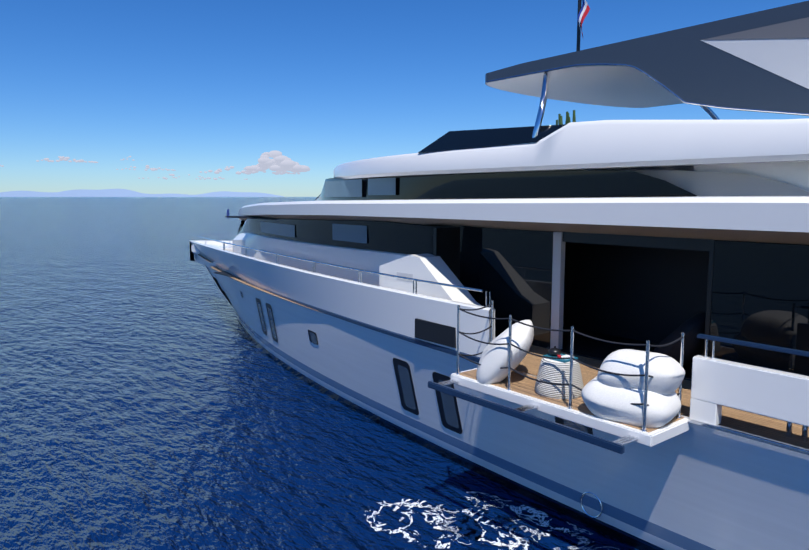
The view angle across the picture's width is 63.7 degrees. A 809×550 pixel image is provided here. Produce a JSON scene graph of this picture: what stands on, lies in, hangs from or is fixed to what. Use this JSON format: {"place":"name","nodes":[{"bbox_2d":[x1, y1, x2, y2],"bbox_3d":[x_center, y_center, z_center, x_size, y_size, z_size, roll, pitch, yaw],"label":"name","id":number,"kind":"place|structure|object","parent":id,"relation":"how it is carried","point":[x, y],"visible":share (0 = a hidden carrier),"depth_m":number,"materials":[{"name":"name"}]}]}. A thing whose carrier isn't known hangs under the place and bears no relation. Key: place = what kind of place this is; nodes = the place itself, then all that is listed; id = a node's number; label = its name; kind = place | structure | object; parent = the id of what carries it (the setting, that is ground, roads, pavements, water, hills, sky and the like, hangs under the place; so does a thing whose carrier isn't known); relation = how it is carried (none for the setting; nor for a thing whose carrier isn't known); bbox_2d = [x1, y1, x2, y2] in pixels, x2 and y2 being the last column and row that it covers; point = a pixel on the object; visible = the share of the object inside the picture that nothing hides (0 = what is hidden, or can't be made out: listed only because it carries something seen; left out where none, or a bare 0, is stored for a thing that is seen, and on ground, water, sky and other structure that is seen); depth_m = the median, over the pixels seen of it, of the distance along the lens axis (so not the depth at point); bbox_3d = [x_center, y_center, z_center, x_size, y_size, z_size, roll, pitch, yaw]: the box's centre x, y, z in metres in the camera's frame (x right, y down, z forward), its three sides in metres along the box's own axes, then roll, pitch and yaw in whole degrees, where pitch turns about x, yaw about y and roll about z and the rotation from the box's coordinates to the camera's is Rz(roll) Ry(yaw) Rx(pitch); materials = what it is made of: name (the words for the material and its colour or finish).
{"place":"outdoors","nodes":[
{"label":"outdoors","id":0,"kind":"place"},
{"bbox_2d":[36,156,97,162],"bbox_3d":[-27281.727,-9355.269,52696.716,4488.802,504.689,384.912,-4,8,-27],"label":"cloud","id":1,"kind":"structure","parent":0,"point":[62,158],"depth_m":52564.64,"materials":[{"name":"grey"}]},
{"bbox_2d":[0,189,283,196],"bbox_3d":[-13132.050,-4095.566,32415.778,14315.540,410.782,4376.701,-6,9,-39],"label":"distant mountains","id":2,"kind":"structure","parent":0,"point":[101,193],"depth_m":32648.87,"materials":[{"name":"blue"}]},
{"bbox_2d":[116,165,175,170],"bbox_3d":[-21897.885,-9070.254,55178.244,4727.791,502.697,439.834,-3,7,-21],"label":"cloud","id":3,"kind":"structure","parent":0,"point":[147,167],"depth_m":55225.75,"materials":[{"name":"grey"}]},
{"bbox_2d":[139,174,247,179],"bbox_3d":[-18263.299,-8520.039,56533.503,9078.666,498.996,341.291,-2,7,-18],"label":"cloud","id":4,"kind":"structure","parent":0,"point":[189,175],"depth_m":56597.81,"materials":[{"name":"grey"}]},
{"bbox_2d":[200,166,299,174],"bbox_3d":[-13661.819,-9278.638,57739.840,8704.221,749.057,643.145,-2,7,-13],"label":"cloud","id":5,"kind":"structure","parent":0,"point":[247,172],"depth_m":57604.81,"materials":[{"name":"grey"}]},
{"bbox_2d":[245,150,309,172],"bbox_3d":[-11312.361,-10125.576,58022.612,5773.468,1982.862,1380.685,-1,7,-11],"label":"cloud","id":6,"kind":"structure","parent":0,"point":[279,161],"depth_m":57711.96,"materials":[{"name":"grey"}]},
{"bbox_2d":[0,197,806,549],"bbox_3d":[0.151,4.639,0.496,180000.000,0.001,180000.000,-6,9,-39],"label":"sea water","id":7,"kind":"structure","parent":0,"point":[152,397],"depth_m":13.14,"materials":[{"name":"blue liquid"}]},
{"bbox_2d":[365,499,481,547],"bbox_3d":[0.247,3.552,9.368,2.600,0.001,1.800,4,8,31],"label":"foam patch","id":8,"kind":"object","parent":7,"relation":"on","point":[407,534],"visible":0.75,"depth_m":9.43,"materials":[{"name":"white liquid"}]},
{"bbox_2d":[456,508,528,549],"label":"foam patch","id":9,"kind":"object","parent":7,"relation":"on","point":[502,544],"visible":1,"depth_m":8.99,"materials":[{"name":"white liquid"}]},
{"bbox_2d":[189,240,808,549],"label":"yacht hull","id":10,"kind":"object","parent":7,"relation":"on","point":[706,481],"visible":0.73,"depth_m":9.36,"materials":[{"name":"white paint"}]},
{"bbox_2d":[191,206,490,309],"bbox_3d":[-2.972,-1.069,20.328,6.805,2.000,21.962,-6,9,-39],"label":"deck railing","id":11,"kind":"object","parent":10,"relation":"attached to","point":[223,246],"visible":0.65,"depth_m":14.25,"materials":[{"name":"silver metal"}]},
{"bbox_2d":[240,290,602,517],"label":"hull windows","id":12,"kind":"structure","parent":10,"relation":"in","point":[449,411],"depth_m":11.18,"materials":[{"name":"black glass"}]},
{"bbox_2d":[428,300,705,453],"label":"fold-out balcony","id":13,"kind":"structure","parent":10,"relation":"attached to","point":[627,396],"depth_m":7.70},
{"bbox_2d":[467,491,608,549],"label":"foam patch","id":14,"kind":"object","parent":7,"relation":"on","point":[534,515],"visible":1,"depth_m":9.49,"materials":[{"name":"white liquid"}]},
{"bbox_2d":[0,0,808,196],"label":"sky","id":15,"kind":"structure","parent":0,"point":[191,87],"materials":[{"name":"blue"}]},
{"bbox_2d":[213,196,808,380],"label":"main deck","id":16,"kind":"structure","parent":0,"point":[642,270],"depth_m":10.88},
{"bbox_2d":[314,0,808,200],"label":"upper deck","id":17,"kind":"structure","parent":16,"relation":"on","point":[758,61],"depth_m":8.71,"materials":[{"name":"white paint"}]}
]}

